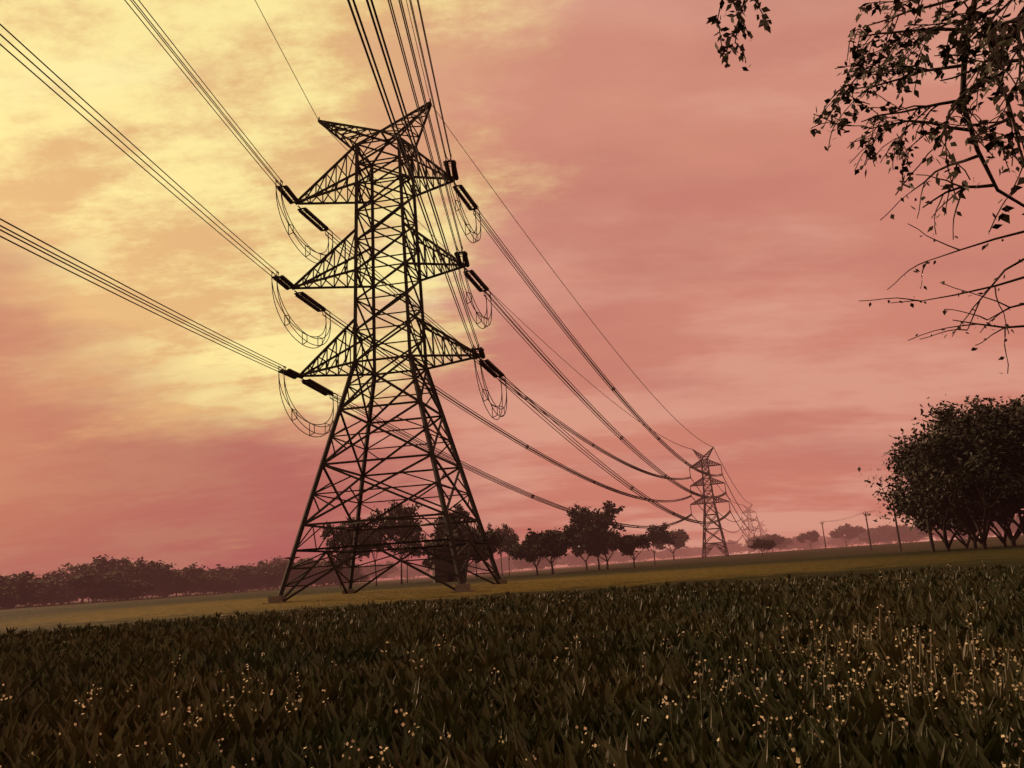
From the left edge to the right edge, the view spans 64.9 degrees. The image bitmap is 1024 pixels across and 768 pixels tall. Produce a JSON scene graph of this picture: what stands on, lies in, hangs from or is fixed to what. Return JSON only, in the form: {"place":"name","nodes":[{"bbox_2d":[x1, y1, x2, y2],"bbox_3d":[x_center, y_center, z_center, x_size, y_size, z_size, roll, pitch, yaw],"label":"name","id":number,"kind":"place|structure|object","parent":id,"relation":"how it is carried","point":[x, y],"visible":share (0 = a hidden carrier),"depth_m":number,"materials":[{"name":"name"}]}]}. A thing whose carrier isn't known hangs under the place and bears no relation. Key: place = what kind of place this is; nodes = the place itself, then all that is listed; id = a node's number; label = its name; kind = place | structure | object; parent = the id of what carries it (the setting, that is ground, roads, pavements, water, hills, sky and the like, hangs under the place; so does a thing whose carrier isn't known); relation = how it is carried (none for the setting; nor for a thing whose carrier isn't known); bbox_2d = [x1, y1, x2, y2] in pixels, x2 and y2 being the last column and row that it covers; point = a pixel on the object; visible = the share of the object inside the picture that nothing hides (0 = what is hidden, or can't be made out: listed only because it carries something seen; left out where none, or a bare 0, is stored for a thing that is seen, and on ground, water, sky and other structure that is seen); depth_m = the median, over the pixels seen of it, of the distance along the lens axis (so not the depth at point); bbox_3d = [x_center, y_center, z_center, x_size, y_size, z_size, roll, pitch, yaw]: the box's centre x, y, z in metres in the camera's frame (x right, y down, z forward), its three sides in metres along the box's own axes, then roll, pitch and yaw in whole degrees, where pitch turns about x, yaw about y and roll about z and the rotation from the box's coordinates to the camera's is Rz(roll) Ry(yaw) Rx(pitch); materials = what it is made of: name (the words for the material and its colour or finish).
{"place":"outdoors","nodes":[
{"label":"outdoors","id":0,"kind":"place"},
{"bbox_2d":[261,556,307,564],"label":"tree","id":1,"kind":"object","parent":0,"point":[277,560],"visible":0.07,"depth_m":410.55,"materials":[{"name":"green plant"}]},
{"bbox_2d":[432,563,466,582],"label":"shed walls","id":2,"kind":"structure","parent":0,"point":[448,567],"depth_m":153.19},
{"bbox_2d":[430,555,464,564],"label":"shed roof","id":3,"kind":"structure","parent":2,"relation":"on","point":[438,561],"depth_m":153.35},
{"bbox_2d":[430,504,480,538],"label":"eucalyptus tree","id":4,"kind":"object","parent":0,"point":[459,509],"depth_m":197.81,"materials":[{"name":"green plant"}]},
{"bbox_2d":[0,535,1023,752],"bbox_3d":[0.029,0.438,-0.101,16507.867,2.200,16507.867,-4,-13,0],"label":"ground","id":5,"kind":"structure","parent":0,"point":[829,562],"depth_m":73.17,"materials":[{"name":"green plant"}]},
{"bbox_2d":[0,579,56,608],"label":"tree","id":6,"kind":"object","parent":5,"relation":"on","point":[23,597],"depth_m":265.92,"materials":[{"name":"green plant"}]},
{"bbox_2d":[0,571,65,608],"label":"tree","id":7,"kind":"object","parent":5,"relation":"on","point":[28,576],"depth_m":267.68,"materials":[{"name":"green plant"}]},
{"bbox_2d":[8,586,60,606],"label":"tree","id":8,"kind":"object","parent":5,"relation":"on","point":[52,594],"depth_m":273.70,"materials":[{"name":"green plant"}]},
{"bbox_2d":[27,577,83,605],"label":"tree","id":9,"kind":"object","parent":5,"relation":"on","point":[68,595],"depth_m":291.99,"materials":[{"name":"green plant"}]},
{"bbox_2d":[40,562,111,603],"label":"tree","id":10,"kind":"object","parent":5,"relation":"on","point":[53,575],"depth_m":305.93,"materials":[{"name":"green plant"}]},
{"bbox_2d":[60,561,94,601],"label":"tree","id":11,"kind":"object","parent":5,"relation":"on","point":[71,568],"depth_m":342.20,"materials":[{"name":"green plant"}]},
{"bbox_2d":[62,564,111,602],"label":"tree","id":12,"kind":"object","parent":5,"relation":"on","point":[89,570],"depth_m":299.06,"materials":[{"name":"green plant"}]},
{"bbox_2d":[66,569,142,602],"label":"tree","id":13,"kind":"object","parent":5,"relation":"on","point":[91,582],"depth_m":277.40,"materials":[{"name":"green plant"}]},
{"bbox_2d":[94,578,157,600],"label":"tree","id":14,"kind":"object","parent":5,"relation":"on","point":[145,586],"depth_m":281.70,"materials":[{"name":"green plant"}]},
{"bbox_2d":[93,554,163,598],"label":"tree","id":15,"kind":"object","parent":5,"relation":"on","point":[145,566],"depth_m":305.41,"materials":[{"name":"green plant"}]},
{"bbox_2d":[115,565,158,598],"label":"tree","id":16,"kind":"object","parent":5,"relation":"on","point":[138,574],"depth_m":306.60,"materials":[{"name":"green plant"}]},
{"bbox_2d":[144,589,175,597],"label":"tree","id":17,"kind":"object","parent":5,"relation":"on","point":[149,594],"depth_m":327.41,"materials":[{"name":"green plant"}]},
{"bbox_2d":[149,572,190,596],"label":"tree","id":18,"kind":"object","parent":5,"relation":"on","point":[162,590],"depth_m":314.02,"materials":[{"name":"green plant"}]},
{"bbox_2d":[149,560,210,596],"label":"tree","id":19,"kind":"object","parent":5,"relation":"on","point":[167,571],"depth_m":309.16,"materials":[{"name":"green plant"}]},
{"bbox_2d":[161,572,210,595],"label":"tree","id":20,"kind":"object","parent":5,"relation":"on","point":[193,583],"depth_m":307.65,"materials":[{"name":"green plant"}]},
{"bbox_2d":[178,572,224,594],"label":"tree","id":21,"kind":"object","parent":5,"relation":"on","point":[214,578],"depth_m":318.19,"materials":[{"name":"green plant"}]},
{"bbox_2d":[203,576,239,592],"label":"tree","id":22,"kind":"object","parent":5,"relation":"on","point":[230,583],"depth_m":319.28,"materials":[{"name":"green plant"}]},
{"bbox_2d":[197,568,248,593],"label":"tree","id":23,"kind":"object","parent":5,"relation":"on","point":[214,571],"depth_m":336.08,"materials":[{"name":"green plant"}]},
{"bbox_2d":[215,560,274,591],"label":"tree","id":24,"kind":"object","parent":5,"relation":"on","point":[247,570],"depth_m":338.55,"materials":[{"name":"green plant"}]},
{"bbox_2d":[257,580,281,589],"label":"tree","id":25,"kind":"object","parent":5,"relation":"on","point":[268,588],"depth_m":354.15,"materials":[{"name":"green plant"}]},
{"bbox_2d":[252,557,327,589],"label":"tree","id":26,"kind":"object","parent":5,"relation":"on","point":[273,575],"depth_m":335.91,"materials":[{"name":"green plant"}]},
{"bbox_2d":[305,565,348,585],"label":"tree","id":27,"kind":"object","parent":5,"relation":"on","point":[324,579],"depth_m":345.77,"materials":[{"name":"green plant"}]},
{"bbox_2d":[313,559,357,585],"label":"tree","id":28,"kind":"object","parent":5,"relation":"on","point":[321,562],"depth_m":371.82,"materials":[{"name":"green plant"}]},
{"bbox_2d":[325,545,355,587],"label":"eucalyptus tree","id":29,"kind":"object","parent":5,"relation":"on","point":[342,557],"depth_m":203.69,"materials":[{"name":"green plant"}]},
{"bbox_2d":[320,515,370,570],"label":"eucalyptus tree","id":30,"kind":"object","parent":5,"relation":"on","point":[340,534],"depth_m":192.85,"materials":[{"name":"green plant"}]},
{"bbox_2d":[329,570,368,585],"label":"tree","id":31,"kind":"object","parent":5,"relation":"on","point":[334,578],"depth_m":346.32,"materials":[{"name":"green plant"}]},
{"bbox_2d":[345,564,362,584],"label":"tree","id":32,"kind":"object","parent":5,"relation":"on","point":[358,570],"depth_m":382.41,"materials":[{"name":"green plant"}]},
{"bbox_2d":[357,522,392,585],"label":"eucalyptus tree","id":33,"kind":"object","parent":5,"relation":"on","point":[373,538],"depth_m":192.33,"materials":[{"name":"green plant"}]},
{"bbox_2d":[355,561,400,581],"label":"tree","id":34,"kind":"object","parent":5,"relation":"on","point":[367,570],"depth_m":602.50,"materials":[{"name":"green plant"}]},
{"bbox_2d":[262,579,506,603],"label":"tower footings","id":35,"kind":"object","parent":5,"relation":"on","point":[458,588],"visible":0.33,"depth_m":65.06,"materials":[{"name":"concrete"}]},
{"bbox_2d":[277,101,500,601],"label":"tower","id":36,"kind":"structure","parent":5,"relation":"on","point":[410,356],"depth_m":77.36,"materials":[{"name":"metal"}]},
{"bbox_2d":[272,99,692,526],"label":"line hardware","id":37,"kind":"object","parent":36,"relation":"attached to","point":[459,252],"visible":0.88,"depth_m":78.02,"materials":[{"name":"metal"}]},
{"bbox_2d":[387,568,404,579],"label":"tree","id":38,"kind":"object","parent":5,"relation":"on","point":[391,575],"depth_m":782.65,"materials":[{"name":"green plant"}]},
{"bbox_2d":[367,499,425,583],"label":"eucalyptus tree","id":39,"kind":"object","parent":5,"relation":"on","point":[399,510],"depth_m":197.11,"materials":[{"name":"green plant"}]},
{"bbox_2d":[391,534,421,582],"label":"eucalyptus tree","id":40,"kind":"object","parent":5,"relation":"on","point":[418,555],"depth_m":219.92,"materials":[{"name":"green plant"}]},
{"bbox_2d":[392,567,430,578],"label":"tree","id":41,"kind":"object","parent":5,"relation":"on","point":[412,571],"depth_m":713.91,"materials":[{"name":"green plant"}]},
{"bbox_2d":[398,564,430,576],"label":"tree","id":42,"kind":"object","parent":5,"relation":"on","point":[405,567],"depth_m":848.62,"materials":[{"name":"green plant"}]},
{"bbox_2d":[421,555,450,570],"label":"tree","id":43,"kind":"object","parent":5,"relation":"on","point":[428,563],"visible":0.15,"depth_m":206.00,"materials":[{"name":"green plant"}]},
{"bbox_2d":[422,524,505,564],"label":"tree","id":44,"kind":"object","parent":5,"relation":"on","point":[494,539],"depth_m":174.01,"materials":[{"name":"green plant"}]},
{"bbox_2d":[468,561,480,571],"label":"tree","id":45,"kind":"object","parent":5,"relation":"on","point":[471,569],"visible":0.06,"depth_m":601.93,"materials":[{"name":"green plant"}]},
{"bbox_2d":[478,557,513,572],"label":"tree","id":46,"kind":"object","parent":5,"relation":"on","point":[482,566],"depth_m":732.45,"materials":[{"name":"green plant"}]},
{"bbox_2d":[483,555,516,571],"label":"tree","id":47,"kind":"object","parent":5,"relation":"on","point":[507,562],"depth_m":728.88,"materials":[{"name":"green plant"}]},
{"bbox_2d":[486,523,519,575],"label":"eucalyptus tree","id":48,"kind":"object","parent":5,"relation":"on","point":[506,531],"depth_m":254.62,"materials":[{"name":"green plant"}]},
{"bbox_2d":[497,532,519,575],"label":"eucalyptus tree","id":49,"kind":"object","parent":5,"relation":"on","point":[511,541],"depth_m":224.04,"materials":[{"name":"green plant"}]},
{"bbox_2d":[0,561,1023,767],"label":"crop plants","id":50,"kind":"object","parent":5,"relation":"on","point":[538,702],"visible":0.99,"depth_m":9.60,"materials":[{"name":"green plant"}]},
{"bbox_2d":[0,564,1023,767],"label":"flowers","id":51,"kind":"object","parent":5,"relation":"on","point":[688,696],"visible":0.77,"depth_m":7.26,"materials":[{"name":"beige plant"}]},
{"bbox_2d":[504,536,560,574],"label":"tree","id":52,"kind":"object","parent":5,"relation":"on","point":[536,549],"depth_m":194.03,"materials":[{"name":"green plant"}]},
{"bbox_2d":[522,524,582,573],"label":"tree","id":53,"kind":"object","parent":5,"relation":"on","point":[566,539],"depth_m":193.89,"materials":[{"name":"green plant"}]},
{"bbox_2d":[568,538,601,569],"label":"tree","id":54,"kind":"object","parent":5,"relation":"on","point":[576,553],"depth_m":235.25,"materials":[{"name":"green plant"}]},
{"bbox_2d":[566,500,625,569],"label":"tree","id":55,"kind":"object","parent":5,"relation":"on","point":[590,528],"depth_m":215.98,"materials":[{"name":"green plant"}]},
{"bbox_2d":[573,528,624,568],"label":"tree","id":56,"kind":"object","parent":5,"relation":"on","point":[589,545],"depth_m":217.73,"materials":[{"name":"green plant"}]},
{"bbox_2d":[606,531,653,567],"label":"tree","id":57,"kind":"object","parent":5,"relation":"on","point":[624,545],"depth_m":209.95,"materials":[{"name":"green plant"}]},
{"bbox_2d":[638,522,676,564],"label":"tree","id":58,"kind":"object","parent":5,"relation":"on","point":[659,534],"depth_m":248.84,"materials":[{"name":"green plant"}]},
{"bbox_2d":[652,529,689,559],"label":"tree","id":59,"kind":"object","parent":5,"relation":"on","point":[682,538],"depth_m":372.46,"materials":[{"name":"green plant"}]},
{"bbox_2d":[664,547,692,558],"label":"tree","id":60,"kind":"object","parent":5,"relation":"on","point":[685,552],"depth_m":831.19,"materials":[{"name":"green plant"}]},
{"bbox_2d":[685,547,701,556],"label":"tree","id":61,"kind":"object","parent":5,"relation":"on","point":[694,548],"depth_m":914.00,"materials":[{"name":"green plant"}]},
{"bbox_2d":[690,548,715,555],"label":"tree","id":62,"kind":"object","parent":5,"relation":"on","point":[698,552],"depth_m":871.29,"materials":[{"name":"green plant"}]},
{"bbox_2d":[689,447,728,557],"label":"tower","id":63,"kind":"structure","parent":5,"relation":"on","point":[703,484],"depth_m":349.00,"materials":[{"name":"metal"}]},
{"bbox_2d":[0,0,766,543],"bbox_3d":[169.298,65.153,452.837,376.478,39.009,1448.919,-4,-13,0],"label":"conductors","id":64,"kind":"object","parent":63,"relation":"attached to","point":[548,414],"visible":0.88,"depth_m":71.29,"materials":[{"name":"black metal"}]},
{"bbox_2d":[700,540,738,555],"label":"tree","id":65,"kind":"object","parent":5,"relation":"on","point":[730,547],"depth_m":850.28,"materials":[{"name":"green plant"}]},
{"bbox_2d":[709,543,747,554],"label":"tree","id":66,"kind":"object","parent":5,"relation":"on","point":[738,547],"depth_m":855.90,"materials":[{"name":"green plant"}]},
{"bbox_2d":[741,504,759,553],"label":"tower","id":67,"kind":"structure","parent":5,"relation":"on","point":[748,515],"depth_m":765.68,"materials":[{"name":"metal"}]},
{"bbox_2d":[744,542,768,552],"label":"tree","id":68,"kind":"object","parent":5,"relation":"on","point":[746,545],"depth_m":793.71,"materials":[{"name":"green plant"}]},
{"bbox_2d":[748,538,776,554],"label":"tree","id":69,"kind":"object","parent":5,"relation":"on","point":[763,544],"depth_m":284.60,"materials":[{"name":"green plant"}]},
{"bbox_2d":[745,534,793,551],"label":"tree","id":70,"kind":"object","parent":5,"relation":"on","point":[787,541],"depth_m":570.02,"materials":[{"name":"green plant"}]},
{"bbox_2d":[760,534,785,551],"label":"tree","id":71,"kind":"object","parent":5,"relation":"on","point":[778,540],"depth_m":472.91,"materials":[{"name":"green plant"}]},
{"bbox_2d":[762,548,787,551],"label":"tree","id":72,"kind":"object","parent":5,"relation":"on","point":[774,549],"depth_m":1001.38,"materials":[{"name":"green plant"}]},
{"bbox_2d":[777,537,821,550],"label":"tree","id":73,"kind":"object","parent":5,"relation":"on","point":[798,544],"depth_m":727.55,"materials":[{"name":"green plant"}]},
{"bbox_2d":[787,536,825,549],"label":"tree","id":74,"kind":"object","parent":5,"relation":"on","point":[821,540],"depth_m":807.39,"materials":[{"name":"green plant"}]},
{"bbox_2d":[796,530,820,548],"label":"tree","id":75,"kind":"object","parent":5,"relation":"on","point":[812,536],"depth_m":500.40,"materials":[{"name":"green plant"}]},
{"bbox_2d":[822,522,826,549],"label":"pole","id":76,"kind":"object","parent":5,"relation":"on","point":[824,536],"visible":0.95,"depth_m":307.41,"materials":[{"name":"wood"}]},
{"bbox_2d":[816,538,834,548],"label":"tree","id":77,"kind":"object","parent":5,"relation":"on","point":[827,545],"depth_m":939.57,"materials":[{"name":"green plant"}]},
{"bbox_2d":[828,523,865,546],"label":"tree","id":78,"kind":"object","parent":5,"relation":"on","point":[848,531],"depth_m":547.64,"materials":[{"name":"green plant"}]},
{"bbox_2d":[826,536,873,546],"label":"tree","id":79,"kind":"object","parent":5,"relation":"on","point":[839,542],"depth_m":751.29,"materials":[{"name":"green plant"}]},
{"bbox_2d":[863,512,871,550],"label":"pole","id":80,"kind":"object","parent":5,"relation":"on","point":[865,515],"visible":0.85,"depth_m":225.34,"materials":[{"name":"wood"}]},
{"bbox_2d":[854,524,891,544],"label":"tree","id":81,"kind":"object","parent":5,"relation":"on","point":[865,533],"depth_m":616.18,"materials":[{"name":"green plant"}]},
{"bbox_2d":[858,525,928,543],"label":"tree","id":82,"kind":"object","parent":5,"relation":"on","point":[882,533],"depth_m":580.41,"materials":[{"name":"green plant"}]},
{"bbox_2d":[890,499,901,551],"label":"pole","id":83,"kind":"object","parent":5,"relation":"on","point":[899,540],"visible":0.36,"depth_m":164.45,"materials":[{"name":"wood"}]},
{"bbox_2d":[887,524,910,542],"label":"tree","id":84,"kind":"object","parent":5,"relation":"on","point":[905,527],"depth_m":572.94,"materials":[{"name":"green plant"}]},
{"bbox_2d":[916,473,934,551],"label":"pole","id":85,"kind":"object","parent":5,"relation":"on","point":[932,546],"visible":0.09,"depth_m":103.22,"materials":[{"name":"wood"}]},
{"bbox_2d":[922,530,949,540],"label":"tree","id":86,"kind":"object","parent":5,"relation":"on","point":[932,535],"depth_m":855.28,"materials":[{"name":"green plant"}]},
{"bbox_2d":[857,394,1023,548],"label":"tree","id":87,"kind":"object","parent":5,"relation":"on","point":[949,440],"depth_m":92.92,"materials":[{"name":"green plant"}]},
{"bbox_2d":[907,480,986,548],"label":"tree","id":88,"kind":"object","parent":5,"relation":"on","point":[955,523],"depth_m":110.13,"materials":[{"name":"green plant"}]},
{"bbox_2d":[871,429,1023,550],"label":"tree","id":89,"kind":"object","parent":5,"relation":"on","point":[921,509],"depth_m":102.77,"materials":[{"name":"green plant"}]},
{"bbox_2d":[889,491,1020,548],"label":"tree","id":90,"kind":"object","parent":5,"relation":"on","point":[921,527],"depth_m":122.67,"materials":[{"name":"green plant"}]},
{"bbox_2d":[892,484,1023,546],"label":"tree","id":91,"kind":"object","parent":5,"relation":"on","point":[932,502],"depth_m":104.79,"materials":[{"name":"green plant"}]},
{"bbox_2d":[933,526,998,538],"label":"tree","id":92,"kind":"object","parent":5,"relation":"on","point":[949,534],"depth_m":551.60,"materials":[{"name":"plant"}]},
{"bbox_2d":[946,501,1023,545],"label":"tree","id":93,"kind":"object","parent":5,"relation":"on","point":[1014,538],"depth_m":111.33,"materials":[{"name":"plant"}]},
{"bbox_2d":[982,515,1022,535],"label":"tree","id":94,"kind":"object","parent":5,"relation":"on","point":[1013,527],"depth_m":556.20,"materials":[{"name":"green plant"}]},
{"bbox_2d":[0,0,1023,579],"label":"sky","id":95,"kind":"structure","parent":0,"point":[688,203],"materials":[{"name":"pink"}]},
{"bbox_2d":[273,160,760,534],"bbox_3d":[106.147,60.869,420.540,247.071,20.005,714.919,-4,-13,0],"label":"insulators","id":96,"kind":"object","parent":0,"point":[305,298],"visible":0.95,"depth_m":79.62,"materials":[{"name":"black"}]},
{"bbox_2d":[512,557,561,569],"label":"tree","id":97,"kind":"object","parent":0,"point":[519,564],"depth_m":619.65,"materials":[{"name":"green plant"}]},
{"bbox_2d":[556,554,593,566],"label":"tree","id":98,"kind":"object","parent":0,"point":[569,562],"depth_m":729.95,"materials":[{"name":"green plant"}]},
{"bbox_2d":[563,549,618,564],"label":"tree","id":99,"kind":"object","parent":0,"point":[590,558],"depth_m":714.52,"materials":[{"name":"green plant"}]},
{"bbox_2d":[608,551,640,562],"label":"tree","id":100,"kind":"object","parent":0,"point":[620,558],"depth_m":780.64,"materials":[{"name":"green plant"}]},
{"bbox_2d":[612,551,648,561],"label":"tree","id":101,"kind":"object","parent":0,"point":[641,557],"depth_m":813.72,"materials":[{"name":"green plant"}]},
{"bbox_2d":[642,549,655,560],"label":"tree","id":102,"kind":"object","parent":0,"point":[649,553],"depth_m":813.92,"materials":[{"name":"green plant"}]},
{"bbox_2d":[655,549,681,559],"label":"tree","id":103,"kind":"object","parent":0,"point":[662,554],"depth_m":837.10,"materials":[{"name":"green plant"}]},
{"bbox_2d":[706,0,1023,373],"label":"tree","id":104,"kind":"object","parent":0,"point":[987,67],"depth_m":5.51,"materials":[{"name":"green plant"}]},
{"bbox_2d":[924,438,1023,534],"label":"tree","id":105,"kind":"object","parent":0,"point":[1007,500],"depth_m":98.39,"materials":[{"name":"plant"}]},
{"bbox_2d":[946,395,1023,507],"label":"tree","id":106,"kind":"object","parent":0,"point":[1015,414],"depth_m":91.68,"materials":[{"name":"green plant"}]},
{"bbox_2d":[946,397,1023,514],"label":"tree","id":107,"kind":"object","parent":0,"point":[991,491],"visible":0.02,"depth_m":107.49,"materials":[{"name":"green plant"}]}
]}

